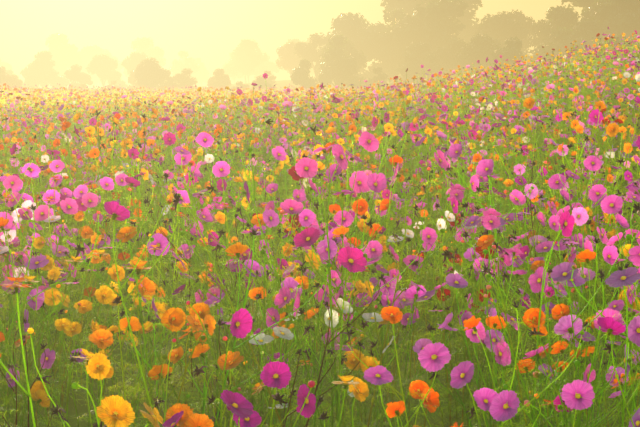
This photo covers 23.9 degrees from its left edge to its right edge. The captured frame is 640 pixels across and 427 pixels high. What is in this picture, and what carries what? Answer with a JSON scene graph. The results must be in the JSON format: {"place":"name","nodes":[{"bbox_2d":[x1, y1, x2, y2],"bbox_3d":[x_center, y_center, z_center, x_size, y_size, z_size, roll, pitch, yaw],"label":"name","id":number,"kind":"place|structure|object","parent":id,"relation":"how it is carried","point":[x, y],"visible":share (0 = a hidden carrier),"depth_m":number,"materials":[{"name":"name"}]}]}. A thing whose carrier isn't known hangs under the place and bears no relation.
{"place":"outdoors","nodes":[
{"label":"outdoors","id":0,"kind":"place"},
{"bbox_2d":[0,0,583,86],"label":"sky","id":1,"kind":"structure","parent":0,"point":[208,30],"materials":[{"name":"yellow"}]},
{"bbox_2d":[0,72,639,426],"bbox_3d":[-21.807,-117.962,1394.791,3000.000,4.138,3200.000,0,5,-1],"label":"ground","id":2,"kind":"structure","parent":0,"point":[81,407],"depth_m":6.21,"materials":[{"name":"green plant"}]},
{"bbox_2d":[0,66,18,89],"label":"tree","id":3,"kind":"object","parent":2,"relation":"on","point":[8,79],"visible":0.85,"depth_m":122.88,"materials":[{"name":"green plant"}]},
{"bbox_2d":[0,105,48,180],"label":"cosmos","id":4,"kind":"object","parent":2,"relation":"on","point":[14,117],"visible":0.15,"depth_m":17.04,"materials":[{"name":"green plant"}]},
{"bbox_2d":[0,83,64,113],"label":"cosmos","id":5,"kind":"object","parent":2,"relation":"on","point":[6,92],"visible":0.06,"depth_m":37.52,"materials":[{"name":"green plant"}]},
{"bbox_2d":[20,60,48,90],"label":"tree","id":6,"kind":"object","parent":2,"relation":"on","point":[35,77],"visible":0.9,"depth_m":163.48,"materials":[{"name":"green plant"}]},
{"bbox_2d":[0,94,73,173],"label":"cosmos","id":7,"kind":"object","parent":2,"relation":"on","point":[42,103],"visible":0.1,"depth_m":19.57,"materials":[{"name":"green plant"}]},
{"bbox_2d":[0,104,89,160],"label":"cosmos","id":8,"kind":"object","parent":2,"relation":"on","point":[22,116],"visible":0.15,"depth_m":21.37,"materials":[{"name":"green plant"}]},
{"bbox_2d":[30,50,70,88],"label":"tree","id":9,"kind":"object","parent":2,"relation":"on","point":[44,58],"visible":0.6,"depth_m":163.81,"materials":[{"name":"green plant"}]},
{"bbox_2d":[43,70,65,89],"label":"tree","id":10,"kind":"object","parent":2,"relation":"on","point":[51,78],"visible":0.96,"depth_m":160.58,"materials":[{"name":"green plant"}]},
{"bbox_2d":[0,91,117,157],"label":"cosmos","id":11,"kind":"object","parent":2,"relation":"on","point":[64,99],"visible":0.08,"depth_m":22.91,"materials":[{"name":"green plant"}]},
{"bbox_2d":[0,95,118,143],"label":"cosmos","id":12,"kind":"object","parent":2,"relation":"on","point":[43,107],"visible":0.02,"depth_m":24.60,"materials":[{"name":"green plant"}]},
{"bbox_2d":[45,33,82,75],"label":"tree","id":13,"kind":"object","parent":2,"relation":"on","point":[65,57],"visible":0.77,"depth_m":248.09,"materials":[{"name":"green plant"}]},
{"bbox_2d":[0,120,147,356],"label":"cosmos","id":14,"kind":"object","parent":2,"relation":"on","point":[56,142],"visible":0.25,"depth_m":7.00,"materials":[{"name":"green plant"}]},
{"bbox_2d":[64,64,92,88],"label":"tree","id":15,"kind":"object","parent":2,"relation":"on","point":[74,74],"visible":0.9,"depth_m":144.38,"materials":[{"name":"green plant"}]},
{"bbox_2d":[16,97,141,128],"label":"cosmos","id":16,"kind":"object","parent":2,"relation":"on","point":[66,108],"visible":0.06,"depth_m":26.64,"materials":[{"name":"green plant"}]},
{"bbox_2d":[0,108,169,289],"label":"cosmos","id":17,"kind":"object","parent":2,"relation":"on","point":[75,154],"visible":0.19,"depth_m":9.37,"materials":[{"name":"green plant"}]},
{"bbox_2d":[0,204,170,426],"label":"cosmos","id":18,"kind":"object","parent":2,"relation":"on","point":[104,294],"visible":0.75,"depth_m":3.94,"materials":[{"name":"green plant"}]},
{"bbox_2d":[79,46,105,89],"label":"tree","id":19,"kind":"object","parent":2,"relation":"on","point":[87,53],"visible":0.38,"depth_m":264.76,"materials":[{"name":"green plant"}]},
{"bbox_2d":[0,110,193,252],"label":"cosmos","id":20,"kind":"object","parent":2,"relation":"on","point":[80,140],"visible":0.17,"depth_m":11.47,"materials":[{"name":"green plant"}]},
{"bbox_2d":[41,92,158,122],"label":"cosmos","id":21,"kind":"object","parent":2,"relation":"on","point":[71,93],"visible":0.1,"depth_m":29.12,"materials":[{"name":"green plant"}]},
{"bbox_2d":[85,54,117,86],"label":"tree","id":22,"kind":"object","parent":2,"relation":"on","point":[102,67],"visible":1,"depth_m":167.16,"materials":[{"name":"green plant"}]},
{"bbox_2d":[0,175,206,426],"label":"cosmos","id":23,"kind":"object","parent":2,"relation":"on","point":[41,212],"visible":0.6,"depth_m":4.81,"materials":[{"name":"green plant"}]},
{"bbox_2d":[0,150,219,413],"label":"cosmos","id":24,"kind":"object","parent":2,"relation":"on","point":[32,171],"visible":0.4,"depth_m":5.75,"materials":[{"name":"green plant"}]},
{"bbox_2d":[0,96,221,204],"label":"cosmos","id":25,"kind":"object","parent":2,"relation":"on","point":[134,114],"visible":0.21,"depth_m":14.92,"materials":[{"name":"green plant"}]},
{"bbox_2d":[0,104,226,225],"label":"cosmos","id":26,"kind":"object","parent":2,"relation":"on","point":[107,125],"visible":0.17,"depth_m":13.24,"materials":[{"name":"green plant"}]},
{"bbox_2d":[25,99,216,190],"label":"cosmos","id":27,"kind":"object","parent":2,"relation":"on","point":[158,124],"visible":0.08,"depth_m":16.99,"materials":[{"name":"green plant"}]},
{"bbox_2d":[32,88,216,120],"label":"cosmos","id":28,"kind":"object","parent":2,"relation":"on","point":[108,96],"visible":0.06,"depth_m":33.95,"materials":[{"name":"green plant"}]},
{"bbox_2d":[121,51,147,76],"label":"tree","id":29,"kind":"object","parent":2,"relation":"on","point":[131,61],"visible":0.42,"depth_m":171.71,"materials":[{"name":"green plant"}]},
{"bbox_2d":[44,95,233,174],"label":"cosmos","id":30,"kind":"object","parent":2,"relation":"on","point":[132,111],"visible":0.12,"depth_m":19.22,"materials":[{"name":"green plant"}]},
{"bbox_2d":[59,89,223,118],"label":"cosmos","id":31,"kind":"object","parent":2,"relation":"on","point":[132,100],"visible":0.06,"depth_m":38.05,"materials":[{"name":"green plant"}]},
{"bbox_2d":[123,37,165,76],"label":"tree","id":32,"kind":"object","parent":2,"relation":"on","point":[144,44],"visible":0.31,"depth_m":250.85,"materials":[{"name":"green plant"}]},
{"bbox_2d":[133,57,170,90],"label":"tree","id":33,"kind":"object","parent":2,"relation":"on","point":[150,73],"visible":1,"depth_m":116.78,"materials":[{"name":"green plant"}]},
{"bbox_2d":[77,89,228,116],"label":"cosmos","id":34,"kind":"object","parent":2,"relation":"on","point":[157,100],"visible":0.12,"depth_m":41.24,"materials":[{"name":"green plant"}]},
{"bbox_2d":[80,93,247,153],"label":"cosmos","id":35,"kind":"object","parent":2,"relation":"on","point":[210,101],"visible":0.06,"depth_m":21.19,"materials":[{"name":"green plant"}]},
{"bbox_2d":[100,93,245,153],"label":"cosmos","id":36,"kind":"object","parent":2,"relation":"on","point":[145,111],"visible":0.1,"depth_m":23.24,"materials":[{"name":"green plant"}]},
{"bbox_2d":[169,51,199,80],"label":"tree","id":37,"kind":"object","parent":2,"relation":"on","point":[178,67],"visible":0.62,"depth_m":255.70,"materials":[{"name":"green plant"}]},
{"bbox_2d":[120,94,249,150],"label":"cosmos","id":38,"kind":"object","parent":2,"relation":"on","point":[144,105],"visible":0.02,"depth_m":25.24,"materials":[{"name":"green plant"}]},
{"bbox_2d":[173,68,197,90],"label":"tree","id":39,"kind":"object","parent":2,"relation":"on","point":[183,79],"visible":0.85,"depth_m":121.52,"materials":[{"name":"green plant"}]},
{"bbox_2d":[189,57,209,85],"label":"tree","id":40,"kind":"object","parent":2,"relation":"on","point":[202,74],"visible":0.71,"depth_m":300.47,"materials":[{"name":"green plant"}]},
{"bbox_2d":[205,68,231,90],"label":"tree","id":41,"kind":"object","parent":2,"relation":"on","point":[221,79],"visible":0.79,"depth_m":130.76,"materials":[{"name":"green plant"}]},
{"bbox_2d":[223,39,260,82],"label":"tree","id":42,"kind":"object","parent":2,"relation":"on","point":[247,59],"visible":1,"depth_m":248.54,"materials":[{"name":"green plant"}]},
{"bbox_2d":[204,85,370,113],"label":"cosmos","id":43,"kind":"object","parent":2,"relation":"on","point":[301,89],"visible":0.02,"depth_m":34.11,"materials":[{"name":"green plant"}]},
{"bbox_2d":[276,41,301,83],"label":"tree","id":44,"kind":"object","parent":2,"relation":"on","point":[289,60],"visible":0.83,"depth_m":169.39,"materials":[{"name":"green plant"}]},
{"bbox_2d":[97,100,486,290],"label":"cosmos","id":45,"kind":"object","parent":2,"relation":"on","point":[303,184],"visible":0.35,"depth_m":9.03,"materials":[{"name":"green plant"}]},
{"bbox_2d":[195,86,391,160],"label":"cosmos","id":46,"kind":"object","parent":2,"relation":"on","point":[281,101],"visible":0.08,"depth_m":18.87,"materials":[{"name":"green plant"}]},
{"bbox_2d":[227,83,362,145],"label":"cosmos","id":47,"kind":"object","parent":2,"relation":"on","point":[308,93],"visible":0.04,"depth_m":25.16,"materials":[{"name":"green plant"}]},
{"bbox_2d":[197,73,394,176],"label":"cosmos","id":48,"kind":"object","parent":2,"relation":"on","point":[265,76],"visible":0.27,"depth_m":16.95,"materials":[{"name":"green plant"}]},
{"bbox_2d":[225,80,367,138],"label":"cosmos","id":49,"kind":"object","parent":2,"relation":"on","point":[365,81],"visible":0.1,"depth_m":27.25,"materials":[{"name":"green plant"}]},
{"bbox_2d":[0,193,594,426],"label":"flowers","id":50,"kind":"object","parent":2,"relation":"on","point":[118,411],"visible":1,"depth_m":2.81,"materials":[{"name":"green plant"}]},
{"bbox_2d":[167,85,427,196],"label":"cosmos","id":51,"kind":"object","parent":2,"relation":"on","point":[304,123],"visible":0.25,"depth_m":15.07,"materials":[{"name":"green plant"}]},
{"bbox_2d":[179,101,421,220],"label":"cosmos","id":52,"kind":"object","parent":2,"relation":"on","point":[284,139],"visible":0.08,"depth_m":13.30,"materials":[{"name":"green plant"}]},
{"bbox_2d":[217,95,383,148],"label":"cosmos","id":53,"kind":"object","parent":2,"relation":"on","point":[286,99],"visible":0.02,"depth_m":20.83,"materials":[{"name":"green plant"}]},
{"bbox_2d":[223,89,379,155],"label":"cosmos","id":54,"kind":"object","parent":2,"relation":"on","point":[315,97],"visible":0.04,"depth_m":23.40,"materials":[{"name":"green plant"}]},
{"bbox_2d":[142,83,464,247],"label":"cosmos","id":55,"kind":"object","parent":2,"relation":"on","point":[377,120],"visible":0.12,"depth_m":10.82,"materials":[{"name":"green plant"}]},
{"bbox_2d":[290,59,321,90],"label":"tree","id":56,"kind":"object","parent":2,"relation":"on","point":[300,75],"visible":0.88,"depth_m":117.14,"materials":[{"name":"green plant"}]},
{"bbox_2d":[144,132,478,413],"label":"cosmos","id":57,"kind":"object","parent":2,"relation":"on","point":[182,156],"visible":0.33,"depth_m":5.69,"materials":[{"name":"green plant"}]},
{"bbox_2d":[293,32,334,81],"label":"tree","id":58,"kind":"object","parent":2,"relation":"on","point":[307,51],"visible":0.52,"depth_m":147.13,"materials":[{"name":"green plant"}]},
{"bbox_2d":[46,106,589,356],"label":"cosmos","id":59,"kind":"object","parent":2,"relation":"on","point":[169,138],"visible":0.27,"depth_m":7.08,"materials":[{"name":"green plant"}]},
{"bbox_2d":[113,131,554,426],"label":"cosmos","id":60,"kind":"object","parent":2,"relation":"on","point":[368,141],"visible":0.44,"depth_m":4.71,"materials":[{"name":"green plant"}]},
{"bbox_2d":[317,34,365,90],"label":"tree","id":61,"kind":"object","parent":2,"relation":"on","point":[342,68],"visible":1,"depth_m":119.66,"materials":[{"name":"green plant"}]},
{"bbox_2d":[319,39,367,88],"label":"tree","id":62,"kind":"object","parent":2,"relation":"on","point":[361,59],"visible":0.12,"depth_m":127.12,"materials":[{"name":"green plant"}]},
{"bbox_2d":[314,12,379,76],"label":"tree","id":63,"kind":"object","parent":2,"relation":"on","point":[363,39],"visible":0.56,"depth_m":142.81,"materials":[{"name":"green plant"}]},
{"bbox_2d":[74,119,639,426],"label":"cosmos","id":64,"kind":"object","parent":2,"relation":"on","point":[173,319],"visible":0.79,"depth_m":3.73,"materials":[{"name":"green plant"}]},
{"bbox_2d":[364,67,387,90],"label":"tree","id":65,"kind":"object","parent":2,"relation":"on","point":[379,77],"visible":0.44,"depth_m":119.06,"materials":[{"name":"green plant"}]},
{"bbox_2d":[360,29,405,85],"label":"tree","id":66,"kind":"object","parent":2,"relation":"on","point":[390,56],"visible":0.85,"depth_m":141.60,"materials":[{"name":"green plant"}]},
{"bbox_2d":[371,7,404,81],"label":"tree","id":67,"kind":"object","parent":2,"relation":"on","point":[380,27],"visible":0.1,"depth_m":148.44,"materials":[{"name":"green plant"}]},
{"bbox_2d":[388,50,431,89],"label":"tree","id":68,"kind":"object","parent":2,"relation":"on","point":[413,66],"visible":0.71,"depth_m":131.74,"materials":[{"name":"green plant"}]},
{"bbox_2d":[346,65,473,129],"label":"cosmos","id":69,"kind":"object","parent":2,"relation":"on","point":[439,73],"visible":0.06,"depth_m":27.39,"materials":[{"name":"green plant"}]},
{"bbox_2d":[335,66,485,136],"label":"cosmos","id":70,"kind":"object","parent":2,"relation":"on","point":[481,67],"visible":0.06,"depth_m":24.98,"materials":[{"name":"green plant"}]},
{"bbox_2d":[380,0,460,28],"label":"tree","id":71,"kind":"object","parent":2,"relation":"on","point":[408,6],"visible":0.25,"depth_m":169.89,"materials":[{"name":"green plant"}]},
{"bbox_2d":[346,64,500,139],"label":"cosmos","id":72,"kind":"object","parent":2,"relation":"on","point":[432,76],"visible":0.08,"depth_m":22.99,"materials":[{"name":"green plant"}]},
{"bbox_2d":[381,0,468,67],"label":"tree","id":73,"kind":"object","parent":2,"relation":"on","point":[433,24],"visible":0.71,"depth_m":141.47,"materials":[{"name":"green plant"}]},
{"bbox_2d":[416,54,442,90],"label":"tree","id":74,"kind":"object","parent":2,"relation":"on","point":[431,58],"visible":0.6,"depth_m":129.95,"materials":[{"name":"green plant"}]},
{"bbox_2d":[348,67,526,148],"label":"cosmos","id":75,"kind":"object","parent":2,"relation":"on","point":[449,85],"visible":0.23,"depth_m":21.09,"materials":[{"name":"green plant"}]},
{"bbox_2d":[359,59,549,153],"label":"cosmos","id":76,"kind":"object","parent":2,"relation":"on","point":[471,81],"visible":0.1,"depth_m":19.17,"materials":[{"name":"green plant"}]},
{"bbox_2d":[435,37,475,83],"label":"tree","id":77,"kind":"object","parent":2,"relation":"on","point":[449,57],"visible":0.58,"depth_m":135.63,"materials":[{"name":"green plant"}]},
{"bbox_2d":[448,0,483,47],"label":"tree","id":78,"kind":"object","parent":2,"relation":"on","point":[468,33],"visible":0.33,"depth_m":173.67,"materials":[{"name":"green plant"}]},
{"bbox_2d":[455,33,500,86],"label":"tree","id":79,"kind":"object","parent":2,"relation":"on","point":[481,48],"visible":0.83,"depth_m":129.63,"materials":[{"name":"green plant"}]},
{"bbox_2d":[378,58,582,167],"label":"cosmos","id":80,"kind":"object","parent":2,"relation":"on","point":[486,72],"visible":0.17,"depth_m":16.83,"materials":[{"name":"green plant"}]},
{"bbox_2d":[363,61,620,187],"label":"cosmos","id":81,"kind":"object","parent":2,"relation":"on","point":[502,93],"visible":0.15,"depth_m":15.22,"materials":[{"name":"green plant"}]},
{"bbox_2d":[440,51,559,106],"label":"cosmos","id":82,"kind":"object","parent":2,"relation":"on","point":[455,77],"visible":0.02,"depth_m":28.65,"materials":[{"name":"green plant"}]},
{"bbox_2d":[475,12,528,49],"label":"tree","id":83,"kind":"object","parent":2,"relation":"on","point":[502,27],"visible":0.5,"depth_m":157.95,"materials":[{"name":"green plant"}]},
{"bbox_2d":[490,36,527,78],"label":"tree","id":84,"kind":"object","parent":2,"relation":"on","point":[510,51],"visible":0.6,"depth_m":120.65,"materials":[{"name":"green plant"}]},
{"bbox_2d":[389,136,639,400],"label":"cosmos","id":85,"kind":"object","parent":2,"relation":"on","point":[596,192],"visible":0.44,"depth_m":5.77,"materials":[{"name":"green plant"}]},
{"bbox_2d":[497,9,534,51],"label":"tree","id":86,"kind":"object","parent":2,"relation":"on","point":[527,21],"visible":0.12,"depth_m":167.48,"materials":[{"name":"green plant"}]},
{"bbox_2d":[450,46,581,102],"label":"cosmos","id":87,"kind":"object","parent":2,"relation":"on","point":[478,62],"visible":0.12,"depth_m":27.02,"materials":[{"name":"green plant"}]},
{"bbox_2d":[393,77,639,209],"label":"cosmos","id":88,"kind":"object","parent":2,"relation":"on","point":[444,108],"visible":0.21,"depth_m":13.30,"materials":[{"name":"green plant"}]},
{"bbox_2d":[406,150,639,426],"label":"cosmos","id":89,"kind":"object","parent":2,"relation":"on","point":[611,204],"visible":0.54,"depth_m":4.94,"materials":[{"name":"green plant"}]},
{"bbox_2d":[452,39,606,103],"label":"cosmos","id":90,"kind":"object","parent":2,"relation":"on","point":[537,78],"visible":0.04,"depth_m":24.98,"materials":[{"name":"green plant"}]},
{"bbox_2d":[420,105,639,242],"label":"cosmos","id":91,"kind":"object","parent":2,"relation":"on","point":[524,130],"visible":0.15,"depth_m":11.10,"materials":[{"name":"green plant"}]},
{"bbox_2d":[435,104,639,278],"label":"cosmos","id":92,"kind":"object","parent":2,"relation":"on","point":[526,148],"visible":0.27,"depth_m":9.04,"materials":[{"name":"green plant"}]},
{"bbox_2d":[442,202,639,426],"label":"cosmos","id":93,"kind":"object","parent":2,"relation":"on","point":[560,310],"visible":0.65,"depth_m":3.62,"materials":[{"name":"green plant"}]},
{"bbox_2d":[466,33,631,120],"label":"cosmos","id":94,"kind":"object","parent":2,"relation":"on","point":[547,63],"visible":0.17,"depth_m":23.03,"materials":[{"name":"green plant"}]},
{"bbox_2d":[522,5,579,68],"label":"tree","id":95,"kind":"object","parent":2,"relation":"on","point":[561,16],"visible":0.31,"depth_m":148.33,"materials":[{"name":"green plant"}]},
{"bbox_2d":[465,97,639,344],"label":"cosmos","id":96,"kind":"object","parent":2,"relation":"on","point":[596,117],"visible":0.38,"depth_m":7.18,"materials":[{"name":"green plant"}]},
{"bbox_2d":[528,6,578,47],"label":"tree","id":97,"kind":"object","parent":2,"relation":"on","point":[536,40],"visible":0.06,"depth_m":159.77,"materials":[{"name":"green plant"}]},
{"bbox_2d":[531,27,590,75],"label":"tree","id":98,"kind":"object","parent":2,"relation":"on","point":[563,35],"visible":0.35,"depth_m":138.62,"materials":[{"name":"green plant"}]},
{"bbox_2d":[482,30,639,128],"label":"cosmos","id":99,"kind":"object","parent":2,"relation":"on","point":[625,51],"visible":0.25,"depth_m":21.13,"materials":[{"name":"green plant"}]},
{"bbox_2d":[484,234,639,426],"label":"flowers","id":100,"kind":"object","parent":2,"relation":"on","point":[569,326],"visible":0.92,"depth_m":3.09,"materials":[{"name":"green plant"}]},
{"bbox_2d":[509,50,639,134],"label":"cosmos","id":101,"kind":"object","parent":2,"relation":"on","point":[607,57],"visible":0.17,"depth_m":19.29,"materials":[{"name":"pink plant"}]},
{"bbox_2d":[561,0,599,11],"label":"tree","id":102,"kind":"object","parent":2,"relation":"on","point":[585,4],"visible":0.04,"depth_m":168.16,"materials":[{"name":"green plant"}]},
{"bbox_2d":[528,61,639,146],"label":"cosmos","id":103,"kind":"object","parent":2,"relation":"on","point":[603,85],"visible":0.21,"depth_m":17.20,"materials":[{"name":"green plant"}]},
{"bbox_2d":[569,17,616,59],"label":"tree","id":104,"kind":"object","parent":2,"relation":"on","point":[591,29],"visible":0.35,"depth_m":143.05,"materials":[{"name":"green plant"}]},
{"bbox_2d":[556,27,638,86],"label":"cosmos","id":105,"kind":"object","parent":2,"relation":"on","point":[594,45],"visible":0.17,"depth_m":27.53,"materials":[{"name":"pink plant"}]},
{"bbox_2d":[570,71,639,165],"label":"cosmos","id":106,"kind":"object","parent":2,"relation":"on","point":[624,81],"visible":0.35,"depth_m":15.01,"materials":[{"name":"pink plant"}]},
{"bbox_2d":[573,0,639,37],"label":"tree","id":107,"kind":"object","parent":2,"relation":"on","point":[619,23],"visible":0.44,"depth_m":148.31,"materials":[{"name":"green plant"}]},
{"bbox_2d":[579,39,639,87],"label":"cosmos","id":108,"kind":"object","parent":2,"relation":"on","point":[636,49],"visible":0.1,"depth_m":25.26,"materials":[{"name":"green plant"}]},
{"bbox_2d":[580,0,639,22],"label":"tree","id":109,"kind":"object","parent":2,"relation":"on","point":[625,6],"visible":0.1,"depth_m":150.88,"materials":[{"name":"green plant"}]},
{"bbox_2d":[586,34,637,66],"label":"tree","id":110,"kind":"object","parent":2,"relation":"on","point":[618,38],"visible":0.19,"depth_m":111.02,"materials":[{"name":"green plant"}]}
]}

